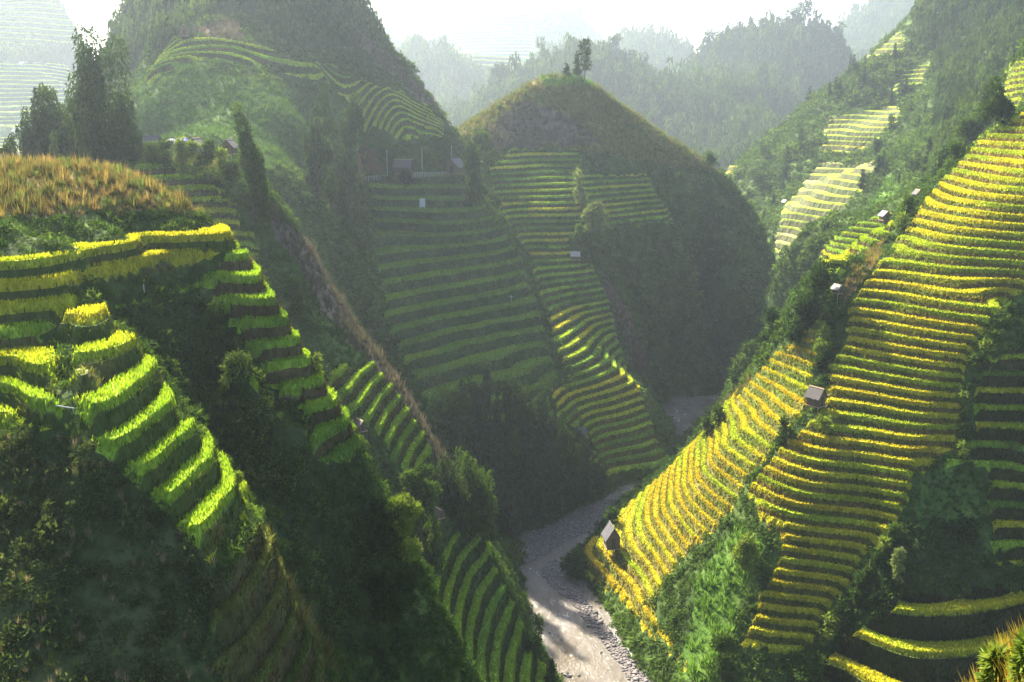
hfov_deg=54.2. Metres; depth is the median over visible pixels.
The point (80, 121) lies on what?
weeping tree
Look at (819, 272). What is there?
bush
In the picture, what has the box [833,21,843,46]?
pine tree
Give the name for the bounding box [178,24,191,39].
stilt hut
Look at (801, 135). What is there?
pine tree
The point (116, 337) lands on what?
rice
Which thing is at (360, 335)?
grass
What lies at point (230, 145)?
village hut
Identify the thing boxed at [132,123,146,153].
weeping tree
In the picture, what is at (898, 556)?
leafy plant
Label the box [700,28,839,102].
hill
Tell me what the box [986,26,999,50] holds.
pine tree
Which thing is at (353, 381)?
rice
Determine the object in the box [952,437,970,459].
bush
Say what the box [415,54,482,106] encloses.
hill
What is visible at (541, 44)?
pine tree
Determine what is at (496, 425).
bamboo clump
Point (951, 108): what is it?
pine tree
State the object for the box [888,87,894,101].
pine tree
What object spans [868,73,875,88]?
pine tree
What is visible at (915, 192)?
field hut
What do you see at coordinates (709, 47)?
pine tree
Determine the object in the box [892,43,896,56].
pine tree
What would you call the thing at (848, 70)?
pine tree
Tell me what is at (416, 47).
shrubs
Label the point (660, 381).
shrubs
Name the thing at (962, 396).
bush
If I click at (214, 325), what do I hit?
field tree
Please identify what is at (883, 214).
field hut
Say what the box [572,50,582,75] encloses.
pine tree
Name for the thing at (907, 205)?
bush
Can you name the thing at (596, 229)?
broad tree
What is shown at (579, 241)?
broad tree
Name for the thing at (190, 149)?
bush
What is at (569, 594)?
gravel
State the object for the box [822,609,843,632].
bush
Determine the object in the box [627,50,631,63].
pine tree
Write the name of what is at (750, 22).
pine tree
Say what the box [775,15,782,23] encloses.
pine tree
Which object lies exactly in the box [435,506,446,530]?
field hut
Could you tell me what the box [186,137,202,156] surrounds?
village hut
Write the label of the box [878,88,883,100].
pine tree
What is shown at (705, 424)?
bush
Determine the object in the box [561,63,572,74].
pine tree
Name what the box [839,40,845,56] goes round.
pine tree
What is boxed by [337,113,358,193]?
weeping tree
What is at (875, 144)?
pine tree
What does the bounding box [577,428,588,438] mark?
field hut
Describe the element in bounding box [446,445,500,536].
bamboo clump
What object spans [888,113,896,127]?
pine tree
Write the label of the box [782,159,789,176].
pine tree
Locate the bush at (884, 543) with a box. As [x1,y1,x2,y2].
[876,534,891,551]
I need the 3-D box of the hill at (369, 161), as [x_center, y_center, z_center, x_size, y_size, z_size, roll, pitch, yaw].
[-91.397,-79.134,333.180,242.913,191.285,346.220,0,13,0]
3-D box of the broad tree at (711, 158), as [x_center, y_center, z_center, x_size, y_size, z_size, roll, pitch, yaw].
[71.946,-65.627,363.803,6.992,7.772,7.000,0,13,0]
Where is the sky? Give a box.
[61,0,866,59]
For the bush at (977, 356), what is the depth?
164.01 m
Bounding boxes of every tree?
[3,123,31,158]
[18,106,43,159]
[29,87,47,158]
[35,82,63,154]
[48,129,61,159]
[53,111,104,158]
[54,89,77,160]
[63,22,132,163]
[71,67,94,161]
[104,90,143,163]
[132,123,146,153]
[202,299,225,339]
[231,101,268,228]
[245,142,274,219]
[283,274,304,319]
[301,116,339,203]
[303,82,364,216]
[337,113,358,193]
[363,497,403,561]
[386,492,423,566]
[399,463,441,554]
[422,505,445,578]
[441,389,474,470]
[462,140,486,207]
[471,128,493,160]
[486,68,493,87]
[491,62,498,85]
[492,64,500,84]
[498,63,507,78]
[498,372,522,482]
[523,612,544,656]
[535,36,551,58]
[543,658,557,681]
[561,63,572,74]
[569,222,593,252]
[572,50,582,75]
[572,167,587,208]
[576,38,592,79]
[579,200,608,255]
[605,35,612,53]
[607,33,622,53]
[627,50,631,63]
[641,51,649,67]
[699,44,706,55]
[701,150,718,167]
[703,28,715,44]
[706,41,711,51]
[722,23,729,39]
[734,22,740,35]
[746,13,754,31]
[751,172,764,186]
[756,17,763,27]
[760,145,769,156]
[769,13,775,29]
[771,192,775,205]
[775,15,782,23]
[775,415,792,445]
[779,177,785,189]
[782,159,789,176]
[783,145,791,159]
[784,10,789,25]
[789,6,800,28]
[796,0,813,20]
[798,124,805,139]
[805,85,812,99]
[810,148,814,159]
[812,16,819,32]
[825,19,828,31]
[827,82,832,95]
[829,22,833,38]
[831,26,839,44]
[832,77,838,90]
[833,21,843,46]
[835,22,847,43]
[837,31,845,50]
[838,78,842,91]
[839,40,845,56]
[842,55,856,68]
[846,61,852,74]
[849,53,859,70]
[857,169,866,191]
[860,67,867,81]
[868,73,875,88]
[872,138,878,154]
[873,152,881,172]
[874,138,882,148]
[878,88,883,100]
[881,151,887,167]
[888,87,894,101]
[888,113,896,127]
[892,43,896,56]
[892,64,898,77]
[897,75,905,92]
[904,75,908,89]
[908,158,914,168]
[909,152,921,171]
[918,156,928,172]
[925,137,932,154]
[928,106,937,124]
[946,102,955,117]
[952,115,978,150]
[963,84,994,134]
[977,75,1017,132]
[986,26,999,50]
[1009,40,1015,55]
[1011,0,1023,13]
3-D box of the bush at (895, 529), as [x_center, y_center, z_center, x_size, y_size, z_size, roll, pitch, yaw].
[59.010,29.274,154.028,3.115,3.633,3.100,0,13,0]
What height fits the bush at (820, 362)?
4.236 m
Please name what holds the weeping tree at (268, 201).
on the hill at (274, 230)
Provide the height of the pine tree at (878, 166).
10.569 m
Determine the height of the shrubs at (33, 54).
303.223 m
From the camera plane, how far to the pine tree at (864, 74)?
553.64 m
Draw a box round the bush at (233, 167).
[223,158,239,181]
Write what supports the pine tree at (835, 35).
on the hill at (724, 57)
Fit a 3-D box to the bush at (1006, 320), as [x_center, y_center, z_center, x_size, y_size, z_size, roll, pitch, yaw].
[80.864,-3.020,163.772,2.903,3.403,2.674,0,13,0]
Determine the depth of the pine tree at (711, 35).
1175.05 m
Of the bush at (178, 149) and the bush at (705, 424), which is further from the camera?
the bush at (705, 424)
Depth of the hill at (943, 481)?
163.17 m
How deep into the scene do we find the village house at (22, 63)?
966.12 m
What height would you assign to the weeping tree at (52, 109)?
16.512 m
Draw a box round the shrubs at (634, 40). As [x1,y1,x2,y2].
[535,19,694,74]
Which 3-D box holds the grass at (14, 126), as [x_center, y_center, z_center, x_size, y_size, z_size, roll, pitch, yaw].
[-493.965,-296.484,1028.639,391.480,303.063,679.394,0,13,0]
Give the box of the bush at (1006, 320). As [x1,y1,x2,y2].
[999,313,1013,330]
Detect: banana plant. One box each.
[233,470,244,501]
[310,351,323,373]
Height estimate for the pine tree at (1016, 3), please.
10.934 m
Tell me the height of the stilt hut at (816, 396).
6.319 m
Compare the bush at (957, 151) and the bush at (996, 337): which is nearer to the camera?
the bush at (996, 337)
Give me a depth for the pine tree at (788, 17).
1142.80 m
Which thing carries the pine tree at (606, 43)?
on the hill at (662, 118)
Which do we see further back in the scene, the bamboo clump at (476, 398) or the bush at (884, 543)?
the bamboo clump at (476, 398)
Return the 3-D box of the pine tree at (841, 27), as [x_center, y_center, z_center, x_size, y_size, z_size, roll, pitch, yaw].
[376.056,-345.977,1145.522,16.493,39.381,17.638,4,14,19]
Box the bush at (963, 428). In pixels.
[954,422,973,441]
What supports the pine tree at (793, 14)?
on the hill at (724, 57)
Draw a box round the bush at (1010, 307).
[1003,298,1018,317]
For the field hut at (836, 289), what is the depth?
183.78 m
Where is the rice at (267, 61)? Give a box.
[142,36,444,139]
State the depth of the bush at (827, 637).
152.27 m
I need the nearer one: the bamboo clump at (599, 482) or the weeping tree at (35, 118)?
the weeping tree at (35, 118)
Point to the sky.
(691, 18)
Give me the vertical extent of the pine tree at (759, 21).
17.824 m
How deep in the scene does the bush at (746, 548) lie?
158.89 m
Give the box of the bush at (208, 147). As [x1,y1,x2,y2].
[195,138,219,184]
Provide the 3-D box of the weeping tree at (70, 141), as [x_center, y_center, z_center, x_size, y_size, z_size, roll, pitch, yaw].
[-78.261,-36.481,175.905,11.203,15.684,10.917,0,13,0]
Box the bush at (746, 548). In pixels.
[732,531,760,578]
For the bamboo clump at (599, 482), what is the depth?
237.48 m
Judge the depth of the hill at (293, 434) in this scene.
67.28 m
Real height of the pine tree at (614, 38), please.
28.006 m
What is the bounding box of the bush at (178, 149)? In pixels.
[172,136,186,173]
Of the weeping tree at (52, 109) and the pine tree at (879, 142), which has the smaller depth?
the weeping tree at (52, 109)
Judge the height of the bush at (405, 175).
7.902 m
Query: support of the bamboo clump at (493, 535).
on the hill at (274, 230)
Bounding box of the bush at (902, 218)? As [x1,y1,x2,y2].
[891,210,911,230]
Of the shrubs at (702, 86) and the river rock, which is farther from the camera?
the shrubs at (702, 86)
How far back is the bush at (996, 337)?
163.50 m
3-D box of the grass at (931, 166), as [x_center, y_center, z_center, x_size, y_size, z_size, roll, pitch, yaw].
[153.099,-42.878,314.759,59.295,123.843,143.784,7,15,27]
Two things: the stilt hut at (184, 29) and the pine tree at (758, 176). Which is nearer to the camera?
the stilt hut at (184, 29)
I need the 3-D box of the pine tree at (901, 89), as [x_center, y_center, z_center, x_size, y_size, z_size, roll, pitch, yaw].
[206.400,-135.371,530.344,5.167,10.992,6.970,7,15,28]
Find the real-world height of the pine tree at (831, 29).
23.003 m
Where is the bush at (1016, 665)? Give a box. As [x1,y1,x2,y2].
[1005,624,1023,681]
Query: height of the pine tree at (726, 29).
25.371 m
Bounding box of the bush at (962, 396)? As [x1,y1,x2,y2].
[953,387,976,406]
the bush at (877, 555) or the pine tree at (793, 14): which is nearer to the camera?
the bush at (877, 555)
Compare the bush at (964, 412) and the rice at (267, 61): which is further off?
the rice at (267, 61)
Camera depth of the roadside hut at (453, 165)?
300.05 m
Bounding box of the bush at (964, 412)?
[958,404,972,422]
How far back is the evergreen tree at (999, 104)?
213.79 m
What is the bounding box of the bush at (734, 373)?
[727,354,744,388]
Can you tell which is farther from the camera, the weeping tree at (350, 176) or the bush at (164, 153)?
the weeping tree at (350, 176)
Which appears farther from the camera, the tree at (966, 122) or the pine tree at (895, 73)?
the pine tree at (895, 73)
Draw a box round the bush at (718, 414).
[709,403,724,428]
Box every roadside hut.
[393,159,413,178]
[444,158,464,182]
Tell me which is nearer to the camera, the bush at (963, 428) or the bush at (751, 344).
the bush at (963, 428)
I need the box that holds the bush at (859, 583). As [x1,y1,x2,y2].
[853,571,868,594]
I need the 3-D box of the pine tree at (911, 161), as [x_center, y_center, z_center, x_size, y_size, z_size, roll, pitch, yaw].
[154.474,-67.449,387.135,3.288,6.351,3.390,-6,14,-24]
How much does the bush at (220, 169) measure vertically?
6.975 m
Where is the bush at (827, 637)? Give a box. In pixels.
[817,626,837,646]
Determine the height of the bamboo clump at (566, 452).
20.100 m
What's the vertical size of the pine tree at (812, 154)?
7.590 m
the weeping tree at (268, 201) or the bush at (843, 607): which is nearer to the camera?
the bush at (843, 607)
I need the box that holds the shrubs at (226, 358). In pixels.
[0,156,486,681]
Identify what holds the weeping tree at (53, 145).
on the hill at (274, 230)
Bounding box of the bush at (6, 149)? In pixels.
[0,143,14,157]
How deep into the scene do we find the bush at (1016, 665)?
16.02 m
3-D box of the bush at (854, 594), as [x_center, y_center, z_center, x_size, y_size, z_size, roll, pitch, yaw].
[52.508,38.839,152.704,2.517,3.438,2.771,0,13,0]
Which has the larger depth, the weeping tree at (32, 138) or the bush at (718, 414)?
the bush at (718, 414)
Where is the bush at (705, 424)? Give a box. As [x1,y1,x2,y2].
[699,414,713,438]
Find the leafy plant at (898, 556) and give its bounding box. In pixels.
[890,546,906,585]
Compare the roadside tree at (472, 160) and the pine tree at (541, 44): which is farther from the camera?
the pine tree at (541, 44)
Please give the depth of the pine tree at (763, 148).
512.13 m
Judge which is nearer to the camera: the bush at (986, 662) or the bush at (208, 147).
the bush at (986, 662)
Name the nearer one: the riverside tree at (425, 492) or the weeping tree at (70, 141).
the riverside tree at (425, 492)
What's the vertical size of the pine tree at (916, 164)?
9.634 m
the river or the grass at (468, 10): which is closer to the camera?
the river
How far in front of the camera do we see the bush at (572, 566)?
196.82 m
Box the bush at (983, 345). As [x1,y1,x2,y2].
[977,337,997,357]
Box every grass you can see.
[0,0,83,155]
[0,151,478,681]
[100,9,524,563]
[101,153,559,681]
[358,71,778,529]
[387,0,604,63]
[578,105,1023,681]
[723,10,939,261]
[926,43,1023,172]
[956,613,1023,681]
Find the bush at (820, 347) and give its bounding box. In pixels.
[811,335,833,355]
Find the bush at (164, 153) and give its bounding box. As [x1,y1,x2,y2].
[155,137,174,167]
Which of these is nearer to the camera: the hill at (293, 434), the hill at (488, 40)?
the hill at (293, 434)
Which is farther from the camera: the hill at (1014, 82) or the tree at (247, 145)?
the hill at (1014, 82)
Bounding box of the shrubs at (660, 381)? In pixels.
[357,133,778,531]
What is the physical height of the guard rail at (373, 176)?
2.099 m
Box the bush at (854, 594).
[848,586,863,604]
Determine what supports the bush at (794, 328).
on the hill at (943, 481)
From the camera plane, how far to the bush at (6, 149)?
147.38 m
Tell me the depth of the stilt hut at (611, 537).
195.75 m
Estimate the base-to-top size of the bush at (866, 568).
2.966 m
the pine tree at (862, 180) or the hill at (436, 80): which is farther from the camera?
the hill at (436, 80)
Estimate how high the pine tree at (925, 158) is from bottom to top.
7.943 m
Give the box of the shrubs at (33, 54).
[0,0,87,158]
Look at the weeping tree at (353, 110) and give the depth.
249.72 m
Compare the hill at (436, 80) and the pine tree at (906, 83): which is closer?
the pine tree at (906, 83)
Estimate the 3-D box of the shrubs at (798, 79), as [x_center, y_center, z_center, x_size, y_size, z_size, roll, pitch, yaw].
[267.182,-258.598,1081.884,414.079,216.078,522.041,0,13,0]
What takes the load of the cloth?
on the hill at (725, 274)
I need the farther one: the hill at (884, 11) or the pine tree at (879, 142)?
the hill at (884, 11)
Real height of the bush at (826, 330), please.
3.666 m
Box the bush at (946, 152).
[930,144,950,175]
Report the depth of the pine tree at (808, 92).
571.47 m
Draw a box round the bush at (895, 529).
[885,520,905,542]
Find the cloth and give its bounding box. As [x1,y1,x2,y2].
[419,198,424,207]
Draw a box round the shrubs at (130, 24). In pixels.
[66,0,528,567]
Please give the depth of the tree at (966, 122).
285.13 m
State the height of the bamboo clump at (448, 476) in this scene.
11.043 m
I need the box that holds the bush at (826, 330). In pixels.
[816,325,832,342]
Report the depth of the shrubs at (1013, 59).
294.13 m
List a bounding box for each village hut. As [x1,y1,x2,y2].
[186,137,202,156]
[219,139,239,160]
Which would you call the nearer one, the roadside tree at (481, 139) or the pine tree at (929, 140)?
the roadside tree at (481, 139)
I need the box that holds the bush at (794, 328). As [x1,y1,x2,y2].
[784,297,815,341]
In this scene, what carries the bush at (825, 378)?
on the hill at (943, 481)
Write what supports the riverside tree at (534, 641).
on the hill at (274, 230)
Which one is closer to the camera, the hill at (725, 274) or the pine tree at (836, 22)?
the hill at (725, 274)
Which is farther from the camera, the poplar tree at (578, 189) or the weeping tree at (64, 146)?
the poplar tree at (578, 189)
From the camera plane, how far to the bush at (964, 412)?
162.62 m
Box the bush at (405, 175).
[396,169,413,189]
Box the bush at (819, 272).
[793,256,837,317]
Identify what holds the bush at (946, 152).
on the hill at (943, 481)
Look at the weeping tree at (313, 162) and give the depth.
224.72 m
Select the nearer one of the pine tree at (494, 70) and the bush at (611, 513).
the bush at (611, 513)
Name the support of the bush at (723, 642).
on the hill at (943, 481)
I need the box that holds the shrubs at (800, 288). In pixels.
[568,102,1023,681]
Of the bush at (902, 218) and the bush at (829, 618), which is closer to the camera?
the bush at (829, 618)
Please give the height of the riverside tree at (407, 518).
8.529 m
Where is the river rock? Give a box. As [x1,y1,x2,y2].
[563,672,571,677]
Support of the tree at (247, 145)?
on the hill at (274, 230)
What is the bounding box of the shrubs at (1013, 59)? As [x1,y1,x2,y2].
[920,38,1023,178]
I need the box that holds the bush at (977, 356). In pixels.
[965,351,985,369]
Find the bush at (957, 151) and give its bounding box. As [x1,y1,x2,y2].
[942,140,963,167]
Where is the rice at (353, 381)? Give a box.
[132,162,547,681]
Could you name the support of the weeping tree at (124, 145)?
on the hill at (274, 230)
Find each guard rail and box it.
[365,175,379,181]
[412,172,448,177]
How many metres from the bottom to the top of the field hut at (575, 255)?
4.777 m
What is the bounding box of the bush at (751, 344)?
[736,338,759,371]
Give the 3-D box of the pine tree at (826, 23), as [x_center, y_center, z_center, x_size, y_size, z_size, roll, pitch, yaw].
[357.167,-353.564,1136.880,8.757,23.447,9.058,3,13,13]
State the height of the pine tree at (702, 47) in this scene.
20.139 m
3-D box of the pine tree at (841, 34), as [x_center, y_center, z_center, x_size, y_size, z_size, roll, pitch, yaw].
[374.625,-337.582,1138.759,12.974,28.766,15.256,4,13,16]
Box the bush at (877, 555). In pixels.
[870,549,885,566]
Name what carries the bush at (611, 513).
on the hill at (943, 481)
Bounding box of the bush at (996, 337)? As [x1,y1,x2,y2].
[987,327,1005,343]
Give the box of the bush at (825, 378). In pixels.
[813,373,831,388]
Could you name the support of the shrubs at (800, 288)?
on the hill at (943, 481)
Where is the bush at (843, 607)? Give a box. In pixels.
[828,599,852,619]
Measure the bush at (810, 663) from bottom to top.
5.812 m
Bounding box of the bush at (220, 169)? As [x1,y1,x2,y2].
[210,145,230,183]
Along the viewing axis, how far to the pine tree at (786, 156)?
500.65 m
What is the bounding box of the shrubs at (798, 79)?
[672,6,851,119]
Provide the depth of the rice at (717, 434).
172.63 m
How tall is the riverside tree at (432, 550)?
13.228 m
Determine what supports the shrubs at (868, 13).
on the hill at (884, 11)
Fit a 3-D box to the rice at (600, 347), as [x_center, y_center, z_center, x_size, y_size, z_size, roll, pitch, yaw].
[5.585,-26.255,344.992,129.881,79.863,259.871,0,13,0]
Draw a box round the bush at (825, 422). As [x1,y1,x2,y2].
[813,412,833,433]
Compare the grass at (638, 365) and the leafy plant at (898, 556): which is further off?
the grass at (638, 365)
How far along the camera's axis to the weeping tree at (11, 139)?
169.67 m
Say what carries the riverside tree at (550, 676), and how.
on the hill at (274, 230)
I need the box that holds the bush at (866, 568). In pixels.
[855,563,873,577]
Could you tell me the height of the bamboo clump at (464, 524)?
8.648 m
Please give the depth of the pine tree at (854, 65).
572.44 m
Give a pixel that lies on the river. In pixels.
(577, 649)
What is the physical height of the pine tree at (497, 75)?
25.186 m
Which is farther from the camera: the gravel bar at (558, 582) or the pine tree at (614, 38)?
the pine tree at (614, 38)
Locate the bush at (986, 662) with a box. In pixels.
[973,638,1011,681]
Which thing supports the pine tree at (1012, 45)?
on the hill at (829, 185)
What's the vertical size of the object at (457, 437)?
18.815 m
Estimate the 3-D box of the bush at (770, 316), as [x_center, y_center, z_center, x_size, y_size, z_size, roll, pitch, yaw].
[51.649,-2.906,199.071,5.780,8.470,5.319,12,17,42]
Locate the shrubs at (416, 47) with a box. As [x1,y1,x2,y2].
[394,33,491,112]
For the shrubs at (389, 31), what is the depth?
1834.88 m
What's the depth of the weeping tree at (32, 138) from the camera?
170.26 m
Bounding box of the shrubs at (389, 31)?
[370,12,399,43]
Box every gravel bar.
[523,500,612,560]
[542,561,583,599]
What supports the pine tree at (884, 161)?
on the hill at (829, 185)
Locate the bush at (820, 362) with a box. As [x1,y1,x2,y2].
[811,353,828,371]
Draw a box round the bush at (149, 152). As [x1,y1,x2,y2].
[139,140,160,163]
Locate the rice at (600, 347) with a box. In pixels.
[368,148,672,476]
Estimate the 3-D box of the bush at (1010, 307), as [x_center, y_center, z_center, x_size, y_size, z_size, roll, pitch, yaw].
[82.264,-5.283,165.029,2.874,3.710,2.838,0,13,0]
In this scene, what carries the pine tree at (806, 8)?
on the hill at (724, 57)
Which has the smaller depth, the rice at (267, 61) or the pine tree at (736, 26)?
the rice at (267, 61)
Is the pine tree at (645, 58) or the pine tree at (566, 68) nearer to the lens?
the pine tree at (566, 68)
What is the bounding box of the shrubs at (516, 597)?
[113,158,565,681]
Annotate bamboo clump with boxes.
[434,448,479,517]
[440,486,482,536]
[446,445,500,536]
[456,374,492,465]
[461,470,501,542]
[476,362,502,474]
[480,440,514,528]
[527,388,557,481]
[553,411,573,494]
[591,457,606,495]
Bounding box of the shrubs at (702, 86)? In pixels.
[444,31,797,169]
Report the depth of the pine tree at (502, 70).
941.64 m
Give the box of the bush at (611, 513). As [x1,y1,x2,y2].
[600,505,621,530]
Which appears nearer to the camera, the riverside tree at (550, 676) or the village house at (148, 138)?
the riverside tree at (550, 676)
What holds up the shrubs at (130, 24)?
on the hill at (369, 161)
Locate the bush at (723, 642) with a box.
[709,630,737,676]
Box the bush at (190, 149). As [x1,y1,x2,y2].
[180,139,206,177]
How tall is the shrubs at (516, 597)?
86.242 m
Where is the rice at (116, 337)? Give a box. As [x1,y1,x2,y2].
[0,222,365,681]
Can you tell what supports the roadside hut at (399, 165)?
on the hill at (725, 274)
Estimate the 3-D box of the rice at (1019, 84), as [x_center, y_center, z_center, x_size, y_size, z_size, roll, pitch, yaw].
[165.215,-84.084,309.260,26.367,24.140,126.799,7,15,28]
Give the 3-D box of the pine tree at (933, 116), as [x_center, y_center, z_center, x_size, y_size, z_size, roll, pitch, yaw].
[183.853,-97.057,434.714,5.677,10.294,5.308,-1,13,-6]
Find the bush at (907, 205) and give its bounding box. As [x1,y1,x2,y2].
[898,193,918,214]
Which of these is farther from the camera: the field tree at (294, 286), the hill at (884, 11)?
the hill at (884, 11)
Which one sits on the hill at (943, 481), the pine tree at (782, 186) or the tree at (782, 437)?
the tree at (782, 437)
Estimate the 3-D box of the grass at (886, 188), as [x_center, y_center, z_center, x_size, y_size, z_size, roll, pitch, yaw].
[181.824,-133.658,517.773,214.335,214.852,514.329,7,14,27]
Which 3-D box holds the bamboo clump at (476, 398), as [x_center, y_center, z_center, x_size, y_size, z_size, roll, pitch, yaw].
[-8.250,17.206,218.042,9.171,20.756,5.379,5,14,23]
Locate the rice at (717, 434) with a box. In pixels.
[583,112,1023,681]
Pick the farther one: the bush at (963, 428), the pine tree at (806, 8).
the pine tree at (806, 8)
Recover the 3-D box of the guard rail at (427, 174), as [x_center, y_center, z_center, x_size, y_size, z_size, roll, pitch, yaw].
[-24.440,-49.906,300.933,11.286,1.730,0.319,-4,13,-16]
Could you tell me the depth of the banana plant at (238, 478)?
65.97 m
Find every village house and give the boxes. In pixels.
[18,61,25,66]
[142,135,161,154]
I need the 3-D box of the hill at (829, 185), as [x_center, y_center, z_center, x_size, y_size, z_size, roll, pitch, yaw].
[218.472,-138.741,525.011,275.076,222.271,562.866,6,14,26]
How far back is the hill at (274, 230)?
157.13 m
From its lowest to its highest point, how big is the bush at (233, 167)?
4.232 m
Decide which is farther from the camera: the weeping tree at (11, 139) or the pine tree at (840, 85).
the pine tree at (840, 85)
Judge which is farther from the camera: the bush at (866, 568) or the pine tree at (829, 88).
the pine tree at (829, 88)
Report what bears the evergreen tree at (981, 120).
on the hill at (1014, 82)
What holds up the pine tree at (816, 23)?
on the hill at (724, 57)
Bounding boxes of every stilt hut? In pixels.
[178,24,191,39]
[601,520,621,565]
[804,385,827,416]
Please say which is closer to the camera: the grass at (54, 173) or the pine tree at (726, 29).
the grass at (54, 173)
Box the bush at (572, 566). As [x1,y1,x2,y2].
[559,547,588,579]
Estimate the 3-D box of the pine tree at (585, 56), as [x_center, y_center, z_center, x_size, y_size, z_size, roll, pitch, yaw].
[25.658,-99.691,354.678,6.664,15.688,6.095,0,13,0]
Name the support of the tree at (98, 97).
on the hill at (274, 230)
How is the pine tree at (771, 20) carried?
on the hill at (724, 57)
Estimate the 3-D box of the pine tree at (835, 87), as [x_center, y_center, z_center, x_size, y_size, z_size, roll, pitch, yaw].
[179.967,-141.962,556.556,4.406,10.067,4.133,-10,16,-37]
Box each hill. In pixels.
[0,0,81,153]
[0,166,475,681]
[102,0,524,566]
[132,163,546,681]
[358,76,773,530]
[394,6,596,69]
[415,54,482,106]
[463,60,786,170]
[579,113,1023,681]
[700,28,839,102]
[726,0,1018,263]
[850,0,912,45]
[928,50,1023,175]
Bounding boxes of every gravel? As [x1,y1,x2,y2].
[539,559,586,603]
[570,599,653,681]
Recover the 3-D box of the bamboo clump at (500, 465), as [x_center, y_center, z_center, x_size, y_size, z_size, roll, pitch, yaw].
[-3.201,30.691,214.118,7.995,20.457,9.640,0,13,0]
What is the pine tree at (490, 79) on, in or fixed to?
on the hill at (662, 118)
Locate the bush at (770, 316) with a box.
[755,306,779,345]
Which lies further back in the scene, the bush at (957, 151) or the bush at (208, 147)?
the bush at (957, 151)
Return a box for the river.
[517,395,718,681]
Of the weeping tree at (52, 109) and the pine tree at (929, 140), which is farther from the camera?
the pine tree at (929, 140)
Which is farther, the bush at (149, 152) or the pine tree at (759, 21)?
the pine tree at (759, 21)
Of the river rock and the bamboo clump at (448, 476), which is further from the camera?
the river rock
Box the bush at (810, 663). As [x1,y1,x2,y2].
[784,647,829,681]
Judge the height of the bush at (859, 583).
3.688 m
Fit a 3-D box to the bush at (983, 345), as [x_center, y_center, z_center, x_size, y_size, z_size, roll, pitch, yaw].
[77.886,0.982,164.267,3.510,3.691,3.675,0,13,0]
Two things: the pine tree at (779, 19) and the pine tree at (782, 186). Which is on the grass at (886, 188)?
the pine tree at (782, 186)
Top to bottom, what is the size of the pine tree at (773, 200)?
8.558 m
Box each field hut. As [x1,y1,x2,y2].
[353,417,367,439]
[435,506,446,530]
[570,251,579,260]
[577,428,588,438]
[830,283,844,302]
[877,210,890,222]
[911,189,920,197]
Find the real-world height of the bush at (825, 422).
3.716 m
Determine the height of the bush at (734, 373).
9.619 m
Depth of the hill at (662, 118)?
902.58 m
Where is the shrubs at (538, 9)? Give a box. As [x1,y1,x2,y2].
[389,1,603,68]
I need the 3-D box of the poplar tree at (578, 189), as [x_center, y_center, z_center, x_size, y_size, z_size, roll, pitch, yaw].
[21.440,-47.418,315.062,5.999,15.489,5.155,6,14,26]
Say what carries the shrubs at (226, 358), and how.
on the hill at (293, 434)
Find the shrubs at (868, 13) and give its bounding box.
[832,0,914,63]
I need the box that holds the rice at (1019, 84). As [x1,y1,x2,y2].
[1003,58,1023,106]
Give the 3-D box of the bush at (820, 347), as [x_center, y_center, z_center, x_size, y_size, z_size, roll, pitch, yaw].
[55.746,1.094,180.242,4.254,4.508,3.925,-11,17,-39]
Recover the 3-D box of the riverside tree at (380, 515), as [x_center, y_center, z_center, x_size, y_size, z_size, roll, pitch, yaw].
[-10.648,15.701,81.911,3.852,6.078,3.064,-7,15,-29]
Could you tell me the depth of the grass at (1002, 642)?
17.33 m

